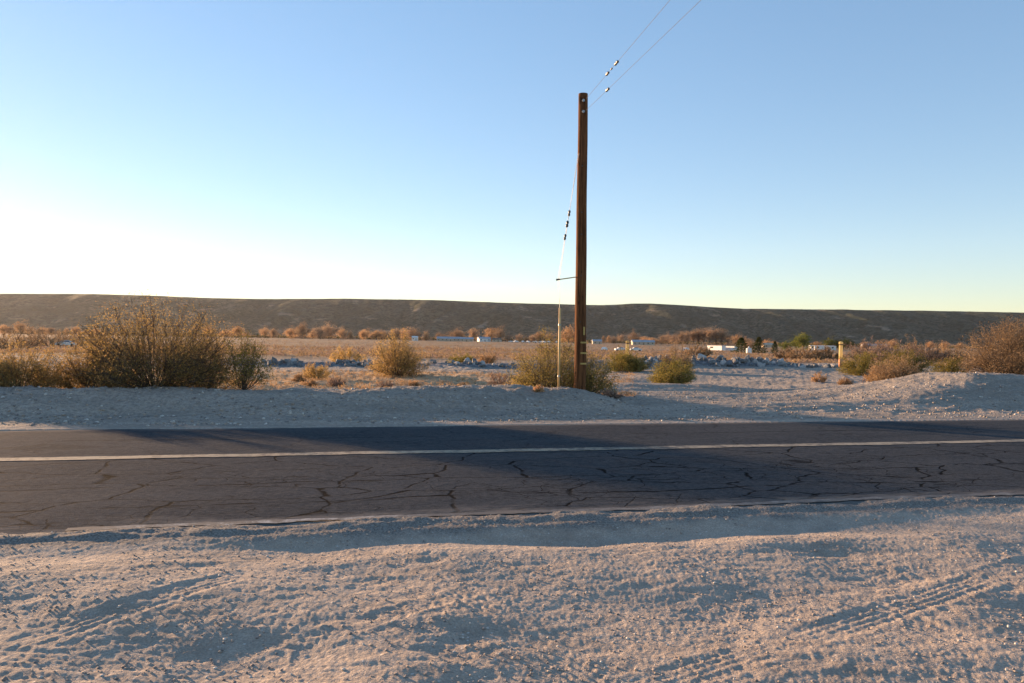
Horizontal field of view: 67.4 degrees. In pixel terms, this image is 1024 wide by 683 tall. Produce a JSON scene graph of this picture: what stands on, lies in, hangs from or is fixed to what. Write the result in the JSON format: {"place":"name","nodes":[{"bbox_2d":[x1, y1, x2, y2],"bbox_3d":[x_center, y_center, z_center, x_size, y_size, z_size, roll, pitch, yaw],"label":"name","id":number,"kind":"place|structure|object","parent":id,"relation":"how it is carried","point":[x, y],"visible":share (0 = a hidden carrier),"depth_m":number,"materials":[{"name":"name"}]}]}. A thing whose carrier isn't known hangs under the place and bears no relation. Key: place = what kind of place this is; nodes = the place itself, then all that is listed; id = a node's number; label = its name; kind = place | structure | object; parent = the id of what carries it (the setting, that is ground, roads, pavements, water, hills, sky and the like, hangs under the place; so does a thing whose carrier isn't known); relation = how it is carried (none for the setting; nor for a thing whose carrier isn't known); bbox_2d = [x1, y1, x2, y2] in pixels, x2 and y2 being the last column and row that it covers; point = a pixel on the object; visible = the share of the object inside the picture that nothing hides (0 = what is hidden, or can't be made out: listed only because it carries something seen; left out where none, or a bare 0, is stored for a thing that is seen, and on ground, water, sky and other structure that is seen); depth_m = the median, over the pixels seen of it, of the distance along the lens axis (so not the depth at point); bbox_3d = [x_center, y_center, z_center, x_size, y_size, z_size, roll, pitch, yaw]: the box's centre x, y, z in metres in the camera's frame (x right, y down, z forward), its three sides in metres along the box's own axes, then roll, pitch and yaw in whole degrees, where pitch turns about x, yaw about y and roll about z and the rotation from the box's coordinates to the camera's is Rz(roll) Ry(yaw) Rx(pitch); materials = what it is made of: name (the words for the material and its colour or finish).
{"place":"outdoors","nodes":[
{"label":"outdoors","id":0,"kind":"place"},
{"bbox_2d":[0,333,1023,682],"bbox_3d":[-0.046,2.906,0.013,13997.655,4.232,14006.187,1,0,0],"label":"ground","id":1,"kind":"structure","parent":0,"point":[304,641],"depth_m":5.25,"materials":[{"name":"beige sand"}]},
{"bbox_2d":[14,319,27,332],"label":"cottonwood tree","id":2,"kind":"object","parent":1,"relation":"on","point":[23,326],"visible":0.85,"depth_m":947.32,"materials":[{"name":"brown plant"}]},
{"bbox_2d":[0,327,47,348],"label":"bare shrub","id":3,"kind":"object","parent":1,"relation":"on","point":[18,338],"visible":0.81,"depth_m":120.35,"materials":[{"name":"brown plant"}]},
{"bbox_2d":[0,335,82,388],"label":"creosote bush","id":4,"kind":"object","parent":1,"relation":"on","point":[14,373],"visible":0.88,"depth_m":16.83,"materials":[{"name":"green plant"}]},
{"bbox_2d":[11,325,79,345],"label":"bare shrub","id":5,"kind":"object","parent":1,"relation":"on","point":[55,339],"visible":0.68,"depth_m":149.42,"materials":[{"name":"brown plant"}]},
{"bbox_2d":[55,340,74,346],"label":"parked car","id":6,"kind":"object","parent":1,"relation":"on","point":[67,342],"visible":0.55,"depth_m":149.48,"materials":[{"name":"white paint"}]},
{"bbox_2d":[60,328,115,345],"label":"bare shrub","id":7,"kind":"object","parent":1,"relation":"on","point":[81,338],"visible":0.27,"depth_m":168.28,"materials":[{"name":"brown plant"}]},
{"bbox_2d":[50,330,135,388],"bbox_3d":[-9.621,0.430,17.688,1.896,1.599,1.721,1,0,0],"label":"creosote bush","id":8,"kind":"object","parent":1,"relation":"on","point":[83,383],"visible":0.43,"depth_m":17.40,"materials":[{"name":"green plant"}]},
{"bbox_2d":[38,289,247,388],"bbox_3d":[-8.026,-0.092,17.714,4.499,2.563,4.093,1,0,34],"label":"creosote bush","id":9,"kind":"object","parent":1,"relation":"on","point":[141,368],"visible":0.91,"depth_m":17.06,"materials":[{"name":"green plant"}]},
{"bbox_2d":[156,307,254,389],"bbox_3d":[-7.445,0.223,18.617,2.368,2.288,2.522,1,0,-31],"label":"creosote bush","id":10,"kind":"object","parent":1,"relation":"on","point":[227,380],"visible":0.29,"depth_m":18.51,"materials":[{"name":"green plant"}]},
{"bbox_2d":[231,326,245,337],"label":"cottonwood tree","id":11,"kind":"object","parent":1,"relation":"on","point":[237,331],"visible":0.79,"depth_m":844.01,"materials":[{"name":"brown plant"}]},
{"bbox_2d":[208,327,277,389],"bbox_3d":[-6.099,0.414,17.592,1.481,1.479,1.878,1,0,0],"label":"creosote bush","id":12,"kind":"object","parent":1,"relation":"on","point":[250,372],"visible":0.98,"depth_m":17.53,"materials":[{"name":"green plant"}]},
{"bbox_2d":[258,327,268,336],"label":"bare tree","id":13,"kind":"object","parent":1,"relation":"on","point":[264,331],"visible":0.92,"depth_m":948.00,"materials":[{"name":"brown plant"}]},
{"bbox_2d":[268,328,280,337],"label":"cottonwood tree","id":14,"kind":"object","parent":1,"relation":"on","point":[273,333],"visible":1,"depth_m":911.25,"materials":[{"name":"brown plant"}]},
{"bbox_2d":[283,328,298,338],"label":"cottonwood tree","id":15,"kind":"object","parent":1,"relation":"on","point":[289,333],"visible":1,"depth_m":846.38,"materials":[{"name":"brown plant"}]},
{"bbox_2d":[291,374,306,381],"bbox_3d":[-6.900,1.184,24.980,0.532,0.340,0.539,1,0,29],"label":"dry brush","id":16,"kind":"object","parent":1,"relation":"on","point":[299,376],"visible":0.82,"depth_m":24.95,"materials":[{"name":"plant"}]},
{"bbox_2d":[294,321,311,338],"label":"cottonwood tree","id":17,"kind":"object","parent":1,"relation":"on","point":[303,331],"visible":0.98,"depth_m":880.42,"materials":[{"name":"brown plant"}]},
{"bbox_2d":[303,378,318,386],"bbox_3d":[-6.075,1.237,23.205,0.538,0.346,0.467,1,0,-30],"label":"dry brush","id":18,"kind":"object","parent":1,"relation":"on","point":[312,382],"visible":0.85,"depth_m":23.15,"materials":[{"name":"plant"}]},
{"bbox_2d":[302,361,332,379],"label":"creosote bush","id":19,"kind":"object","parent":1,"relation":"on","point":[311,372],"visible":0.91,"depth_m":27.32,"materials":[{"name":"yellow plant"}]},
{"bbox_2d":[313,325,328,338],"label":"bare tree","id":20,"kind":"object","parent":1,"relation":"on","point":[319,333],"visible":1,"depth_m":860.06,"materials":[{"name":"brown plant"}]},
{"bbox_2d":[312,322,340,338],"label":"cottonwood tree","id":21,"kind":"object","parent":1,"relation":"on","point":[329,329],"visible":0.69,"depth_m":925.35,"materials":[{"name":"brown plant"}]},
{"bbox_2d":[21,367,638,395],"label":"dry grass","id":22,"kind":"structure","parent":1,"relation":"on","point":[441,382],"depth_m":25.93,"materials":[{"name":"plant"}]},
{"bbox_2d":[326,375,346,386],"bbox_3d":[-5.452,1.229,23.804,0.662,0.406,0.697,1,0,-25],"label":"dry brush","id":23,"kind":"object","parent":1,"relation":"on","point":[335,382],"visible":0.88,"depth_m":23.71,"materials":[{"name":"brown plant"}]},
{"bbox_2d":[335,327,347,338],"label":"bare tree","id":24,"kind":"object","parent":1,"relation":"on","point":[344,333],"visible":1,"depth_m":887.76,"materials":[{"name":"brown plant"}]},
{"bbox_2d":[328,344,366,361],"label":"creosote bush","id":25,"kind":"object","parent":1,"relation":"on","point":[342,353],"visible":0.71,"depth_m":41.30,"materials":[{"name":"yellow plant"}]},
{"bbox_2d":[358,330,367,338],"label":"cottonwood tree","id":26,"kind":"object","parent":1,"relation":"on","point":[362,334],"visible":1,"depth_m":844.29,"materials":[{"name":"brown plant"}]},
{"bbox_2d":[370,330,384,339],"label":"cottonwood tree","id":27,"kind":"object","parent":1,"relation":"on","point":[378,335],"visible":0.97,"depth_m":867.60,"materials":[{"name":"brown plant"}]},
{"bbox_2d":[375,380,393,386],"bbox_3d":[-3.824,1.297,23.181,0.614,0.364,0.624,1,0,0],"label":"dry brush","id":28,"kind":"object","parent":1,"relation":"on","point":[387,384],"visible":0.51,"depth_m":23.15,"materials":[{"name":"brown plant"}]},
{"bbox_2d":[388,327,401,339],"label":"cottonwood tree","id":29,"kind":"object","parent":1,"relation":"on","point":[397,334],"visible":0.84,"depth_m":852.50,"materials":[{"name":"brown plant"}]},
{"bbox_2d":[364,327,432,376],"bbox_3d":[-4.311,0.353,29.138,2.779,1.982,2.799,1,0,0],"label":"creosote bush","id":30,"kind":"object","parent":1,"relation":"on","point":[396,363],"visible":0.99,"depth_m":28.68,"materials":[{"name":"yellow plant"}]},
{"bbox_2d":[405,326,423,339],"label":"cottonwood tree","id":31,"kind":"object","parent":1,"relation":"on","point":[413,332],"visible":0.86,"depth_m":864.90,"materials":[{"name":"brown plant"}]},
{"bbox_2d":[437,336,459,340],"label":"house","id":32,"kind":"structure","parent":1,"relation":"on","point":[448,338],"depth_m":840.00,"materials":[{"name":"beige paint"}]},
{"bbox_2d":[446,327,466,336],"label":"cottonwood tree","id":33,"kind":"object","parent":1,"relation":"on","point":[456,333],"visible":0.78,"depth_m":878.92,"materials":[{"name":"brown plant"}]},
{"bbox_2d":[447,349,473,362],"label":"creosote bush","id":34,"kind":"object","parent":1,"relation":"on","point":[460,359],"visible":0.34,"depth_m":43.05,"materials":[{"name":"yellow plant"}]},
{"bbox_2d":[460,337,473,341],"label":"house","id":35,"kind":"structure","parent":1,"relation":"on","point":[468,339],"depth_m":825.51,"materials":[{"name":"beige paint"}]},
{"bbox_2d":[466,328,479,340],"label":"cottonwood tree","id":36,"kind":"object","parent":1,"relation":"on","point":[474,333],"visible":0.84,"depth_m":955.34,"materials":[{"name":"brown plant"}]},
{"bbox_2d":[477,337,490,341],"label":"house","id":37,"kind":"structure","parent":1,"relation":"on","point":[483,339],"depth_m":836.31,"materials":[{"name":"white paint"}]},
{"bbox_2d":[477,353,500,363],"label":"desert bush","id":38,"kind":"object","parent":1,"relation":"on","point":[490,359],"visible":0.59,"depth_m":43.84,"materials":[{"name":"plant"}]},
{"bbox_2d":[480,328,504,337],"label":"cottonwood tree","id":39,"kind":"object","parent":1,"relation":"on","point":[487,331],"visible":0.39,"depth_m":954.21,"materials":[{"name":"brown plant"}]},
{"bbox_2d":[482,369,510,385],"bbox_3d":[-0.333,1.137,22.824,0.993,0.683,0.856,1,0,-16],"label":"dry brush","id":40,"kind":"object","parent":1,"relation":"on","point":[493,379],"visible":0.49,"depth_m":22.72,"materials":[{"name":"brown plant"}]},
{"bbox_2d":[0,335,1000,365],"bbox_3d":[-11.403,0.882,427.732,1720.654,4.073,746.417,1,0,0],"label":"scrub","id":41,"kind":"object","parent":1,"relation":"on","point":[305,350],"visible":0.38,"depth_m":136.83,"materials":[{"name":"brown plant"}]},
{"bbox_2d":[840,338,857,349],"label":"broadleaf tree","id":42,"kind":"object","parent":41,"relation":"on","point":[847,342],"visible":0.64,"depth_m":558.32,"materials":[{"name":"green plant"}]},
{"bbox_2d":[495,325,505,339],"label":"cottonwood tree","id":43,"kind":"object","parent":1,"relation":"on","point":[500,332],"visible":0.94,"depth_m":927.60,"materials":[{"name":"brown plant"}]},
{"bbox_2d":[1,329,1015,348],"bbox_3d":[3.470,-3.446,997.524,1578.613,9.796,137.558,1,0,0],"label":"undergrowth","id":44,"kind":"object","parent":1,"relation":"on","point":[420,338],"visible":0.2,"depth_m":949.17,"materials":[{"name":"brown plant"}]},
{"bbox_2d":[533,384,544,391],"bbox_3d":[0.629,1.089,17.828,0.328,0.239,0.318,1,0,0],"label":"dry brush","id":45,"kind":"object","parent":1,"relation":"on","point":[539,388],"visible":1,"depth_m":17.75,"materials":[{"name":"plant"}]},
{"bbox_2d":[532,332,545,341],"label":"cottonwood tree","id":46,"kind":"object","parent":1,"relation":"on","point":[538,336],"visible":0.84,"depth_m":895.03,"materials":[{"name":"brown plant"}]},
{"bbox_2d":[497,325,591,387],"bbox_3d":[0.969,0.480,20.365,2.710,1.992,2.684,1,0,0],"label":"creosote bush","id":47,"kind":"object","parent":1,"relation":"on","point":[547,379],"visible":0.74,"depth_m":20.09,"materials":[{"name":"green plant"}]},
{"bbox_2d":[558,308,560,386],"bbox_3d":[1.152,0.223,18.710,0.066,2.076,0.063,1,0,0],"label":"guy guard","id":48,"kind":"object","parent":1,"relation":"on","point":[559,336],"visible":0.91,"depth_m":18.69,"materials":[{"name":"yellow plastic"}]},
{"bbox_2d":[537,339,587,354],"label":"bare shrub","id":49,"kind":"object","parent":1,"relation":"on","point":[556,348],"visible":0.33,"depth_m":139.19,"materials":[{"name":"brown plant"}]},
{"bbox_2d":[556,324,574,342],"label":"cottonwood tree","id":50,"kind":"object","parent":1,"relation":"on","point":[568,332],"visible":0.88,"depth_m":838.48,"materials":[{"name":"brown plant"}]},
{"bbox_2d":[556,93,587,389],"bbox_3d":[1.471,-2.198,18.911,0.776,7.795,0.328,1,0,0],"label":"utility pole","id":51,"kind":"object","parent":1,"relation":"on","point":[580,304],"visible":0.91,"depth_m":18.81,"materials":[{"name":"brown wood"}]},
{"bbox_2d":[558,156,578,305],"bbox_3d":[1.389,-2.704,18.806,0.495,4.035,0.098,1,0,-18],"label":"guy wire","id":52,"kind":"object","parent":51,"relation":"attached to","point":[567,223],"visible":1,"depth_m":18.78,"materials":[{"name":"metal"}]},
{"bbox_2d":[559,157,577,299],"bbox_3d":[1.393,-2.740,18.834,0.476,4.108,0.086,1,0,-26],"label":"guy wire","id":53,"kind":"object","parent":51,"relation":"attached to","point":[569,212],"visible":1,"depth_m":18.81,"materials":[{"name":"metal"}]},
{"bbox_2d":[586,0,669,98],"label":"span wire","id":54,"kind":"object","parent":51,"relation":"attached to","point":[615,64],"visible":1,"depth_m":16.28,"materials":[{"name":"metal"}]},
{"bbox_2d":[596,0,700,100],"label":"span wire","id":55,"kind":"object","parent":51,"relation":"attached to","point":[607,89],"visible":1,"depth_m":15.79,"materials":[{"name":"metal"}]},
{"bbox_2d":[565,342,622,393],"bbox_3d":[2.106,0.756,20.221,1.872,1.483,1.766,1,0,-27],"label":"creosote bush","id":56,"kind":"object","parent":1,"relation":"on","point":[595,377],"visible":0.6,"depth_m":19.94,"materials":[{"name":"green plant"}]},
{"bbox_2d":[592,339,601,343],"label":"house","id":57,"kind":"structure","parent":1,"relation":"on","point":[596,341],"depth_m":756.02,"materials":[{"name":"beige paint"}]},
{"bbox_2d":[601,390,622,398],"bbox_3d":[2.516,1.310,19.173,0.592,0.270,0.711,1,0,19],"label":"dry brush","id":58,"kind":"object","parent":1,"relation":"on","point":[610,393],"visible":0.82,"depth_m":19.12,"materials":[{"name":"brown plant"}]},
{"bbox_2d":[603,345,652,372],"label":"creosote bush","id":59,"kind":"object","parent":1,"relation":"on","point":[626,363],"visible":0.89,"depth_m":37.15,"materials":[{"name":"green plant"}]},
{"bbox_2d":[624,329,643,342],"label":"bare tree","id":60,"kind":"object","parent":1,"relation":"on","point":[634,336],"visible":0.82,"depth_m":777.50,"materials":[{"name":"brown plant"}]},
{"bbox_2d":[631,340,654,344],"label":"house","id":61,"kind":"structure","parent":1,"relation":"on","point":[642,342],"depth_m":695.52,"materials":[{"name":"beige paint"}]},
{"bbox_2d":[658,334,665,344],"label":"bare tree","id":62,"kind":"object","parent":1,"relation":"on","point":[662,339],"visible":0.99,"depth_m":833.38,"materials":[{"name":"brown plant"}]},
{"bbox_2d":[646,352,697,383],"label":"creosote bush","id":63,"kind":"object","parent":1,"relation":"on","point":[682,376],"visible":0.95,"depth_m":27.55,"materials":[{"name":"green plant"}]},
{"bbox_2d":[657,342,699,371],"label":"desert bush","id":64,"kind":"object","parent":1,"relation":"on","point":[686,357],"visible":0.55,"depth_m":36.39,"materials":[{"name":"plant"}]},
{"bbox_2d":[672,331,690,344],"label":"bare tree","id":65,"kind":"object","parent":1,"relation":"on","point":[682,338],"visible":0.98,"depth_m":836.32,"materials":[{"name":"brown plant"}]},
{"bbox_2d":[686,331,700,344],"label":"bare tree","id":66,"kind":"object","parent":1,"relation":"on","point":[692,336],"visible":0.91,"depth_m":879.99,"materials":[{"name":"brown plant"}]},
{"bbox_2d":[679,344,713,355],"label":"bare shrub","id":67,"kind":"object","parent":1,"relation":"on","point":[706,351],"visible":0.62,"depth_m":99.45,"materials":[{"name":"brown plant"}]},
{"bbox_2d":[693,328,704,341],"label":"bare tree","id":68,"kind":"object","parent":1,"relation":"on","point":[698,335],"visible":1,"depth_m":879.12,"materials":[{"name":"brown plant"}]},
{"bbox_2d":[694,328,710,344],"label":"bare tree","id":69,"kind":"object","parent":1,"relation":"on","point":[704,335],"visible":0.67,"depth_m":880.20,"materials":[{"name":"brown plant"}]},
{"bbox_2d":[702,329,718,342],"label":"bare tree","id":70,"kind":"object","parent":1,"relation":"on","point":[709,335],"visible":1,"depth_m":861.23,"materials":[{"name":"brown plant"}]},
{"bbox_2d":[709,327,720,344],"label":"bare tree","id":71,"kind":"object","parent":1,"relation":"on","point":[715,331],"visible":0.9,"depth_m":863.87,"materials":[{"name":"brown plant"}]},
{"bbox_2d":[707,345,725,351],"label":"trailer","id":72,"kind":"object","parent":1,"relation":"on","point":[713,347],"visible":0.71,"depth_m":328.29,"materials":[{"name":"white paint"}]},
{"bbox_2d":[716,329,729,344],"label":"bare tree","id":73,"kind":"object","parent":1,"relation":"on","point":[722,334],"visible":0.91,"depth_m":857.54,"materials":[{"name":"brown plant"}]},
{"bbox_2d":[730,337,748,352],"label":"conifer tree","id":74,"kind":"object","parent":1,"relation":"on","point":[741,340],"visible":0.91,"depth_m":289.44,"materials":[{"name":"green plant"}]},
{"bbox_2d":[751,337,767,352],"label":"conifer tree","id":75,"kind":"object","parent":1,"relation":"on","point":[756,343],"visible":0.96,"depth_m":289.30,"materials":[{"name":"green plant"}]},
{"bbox_2d":[770,341,778,352],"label":"conifer tree","id":76,"kind":"object","parent":1,"relation":"on","point":[775,347],"visible":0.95,"depth_m":299.66,"materials":[{"name":"green plant"}]},
{"bbox_2d":[779,339,793,350],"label":"broadleaf tree","id":77,"kind":"object","parent":1,"relation":"on","point":[785,345],"visible":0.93,"depth_m":419.56,"materials":[{"name":"green plant"}]},
{"bbox_2d":[773,346,803,358],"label":"bare shrub","id":78,"kind":"object","parent":1,"relation":"on","point":[776,355],"visible":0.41,"depth_m":101.99,"materials":[{"name":"brown plant"}]},
{"bbox_2d":[789,331,816,349],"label":"broadleaf tree","id":79,"kind":"object","parent":1,"relation":"on","point":[804,339],"visible":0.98,"depth_m":468.52,"materials":[{"name":"green plant"}]},
{"bbox_2d":[784,345,825,360],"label":"bare shrub","id":80,"kind":"object","parent":1,"relation":"on","point":[815,355],"visible":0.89,"depth_m":95.35,"materials":[{"name":"brown plant"}]},
{"bbox_2d":[811,372,827,381],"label":"desert bush","id":81,"kind":"object","parent":1,"relation":"on","point":[820,377],"visible":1,"depth_m":28.46,"materials":[{"name":"plant"}]},
{"bbox_2d":[812,345,835,349],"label":"house","id":82,"kind":"structure","parent":1,"relation":"on","point":[823,348],"depth_m":496.02,"materials":[{"name":"white paint"}]},
{"bbox_2d":[807,344,847,360],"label":"bare shrub","id":83,"kind":"object","parent":1,"relation":"on","point":[829,353],"visible":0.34,"depth_m":99.23,"materials":[{"name":"brown plant"}]},
{"bbox_2d":[821,336,838,345],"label":"broadleaf tree","id":84,"kind":"object","parent":1,"relation":"on","point":[828,341],"visible":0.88,"depth_m":538.43,"materials":[{"name":"green plant"}]},
{"bbox_2d":[839,341,842,367],"bbox_3d":[19.262,0.883,45.005,0.235,1.766,0.229,1,0,0],"label":"marker post","id":85,"kind":"object","parent":1,"relation":"on","point":[840,349],"visible":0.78,"depth_m":44.92,"materials":[{"name":"yellow plastic"}]},
{"bbox_2d":[836,377,853,384],"bbox_3d":[11.483,1.359,26.475,0.654,0.356,0.598,1,0,0],"label":"dry brush","id":86,"kind":"object","parent":1,"relation":"on","point":[844,381],"visible":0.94,"depth_m":26.47,"materials":[{"name":"plant"}]},
{"bbox_2d":[834,350,885,375],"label":"creosote bush","id":87,"kind":"object","parent":1,"relation":"on","point":[851,368],"visible":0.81,"depth_m":35.82,"materials":[{"name":"green plant"}]},
{"bbox_2d":[843,337,891,359],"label":"bare shrub","id":88,"kind":"object","parent":1,"relation":"on","point":[862,346],"visible":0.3,"depth_m":91.78,"materials":[{"name":"brown plant"}]},
{"bbox_2d":[858,363,885,382],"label":"desert bush","id":89,"kind":"object","parent":1,"relation":"on","point":[866,378],"visible":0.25,"depth_m":27.44,"materials":[{"name":"plant"}]},
{"bbox_2d":[858,339,919,362],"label":"bare shrub","id":90,"kind":"object","parent":1,"relation":"on","point":[870,349],"visible":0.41,"depth_m":69.51,"materials":[{"name":"brown plant"}]},
{"bbox_2d":[867,353,920,381],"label":"desert bush","id":91,"kind":"object","parent":1,"relation":"on","point":[891,371],"visible":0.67,"depth_m":26.25,"materials":[{"name":"brown plant"}]},
{"bbox_2d":[872,333,925,354],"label":"bare shrub","id":92,"kind":"object","parent":1,"relation":"on","point":[915,342],"visible":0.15,"depth_m":103.46,"materials":[{"name":"brown plant"}]},
{"bbox_2d":[875,345,935,372],"bbox_3d":[19.428,0.838,37.958,2.848,1.572,2.582,1,0,0],"label":"creosote bush","id":93,"kind":"object","parent":1,"relation":"on","point":[922,365],"visible":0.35,"depth_m":37.81,"materials":[{"name":"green plant"}]},
{"bbox_2d":[905,339,952,361],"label":"bare shrub","id":94,"kind":"object","parent":1,"relation":"on","point":[937,356],"visible":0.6,"depth_m":97.05,"materials":[{"name":"brown plant"}]},
{"bbox_2d":[928,354,969,372],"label":"creosote bush","id":95,"kind":"object","parent":1,"relation":"on","point":[949,368],"visible":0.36,"depth_m":31.39,"materials":[{"name":"green plant"}]},
{"bbox_2d":[925,340,974,361],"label":"bare shrub","id":96,"kind":"object","parent":1,"relation":"on","point":[943,349],"visible":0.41,"depth_m":109.05,"materials":[{"name":"brown plant"}]},
{"bbox_2d":[950,313,1023,374],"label":"desert bush","id":97,"kind":"object","parent":1,"relation":"on","point":[1010,359],"visible":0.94,"depth_m":24.86,"materials":[{"name":"brown plant"}]},
{"bbox_2d":[0,420,1023,534],"bbox_3d":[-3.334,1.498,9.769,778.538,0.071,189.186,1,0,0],"label":"road","id":98,"kind":"structure","parent":0,"point":[45,496],"depth_m":9.15,"materials":[{"name":"grey asphalt"}]},
{"bbox_2d":[0,439,1023,460],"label":"road centre line","id":99,"kind":"object","parent":98,"relation":"on","point":[400,452],"visible":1,"depth_m":10.56,"materials":[{"name":"paint"}]},
{"bbox_2d":[65,492,1023,530],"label":"road edge line","id":100,"kind":"object","parent":98,"relation":"on","point":[449,514],"visible":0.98,"depth_m":6.99,"materials":[{"name":"paint"}]},
{"bbox_2d":[0,294,1023,345],"bbox_3d":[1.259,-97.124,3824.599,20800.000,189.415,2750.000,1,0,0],"label":"hills","id":101,"kind":"structure","parent":0,"point":[255,316],"depth_m":3141.96,"materials":[{"name":"brown soil"}]},
{"bbox_2d":[0,0,1023,312],"label":"sky","id":102,"kind":"structure","parent":0,"point":[761,154],"materials":[{"name":"blue"}]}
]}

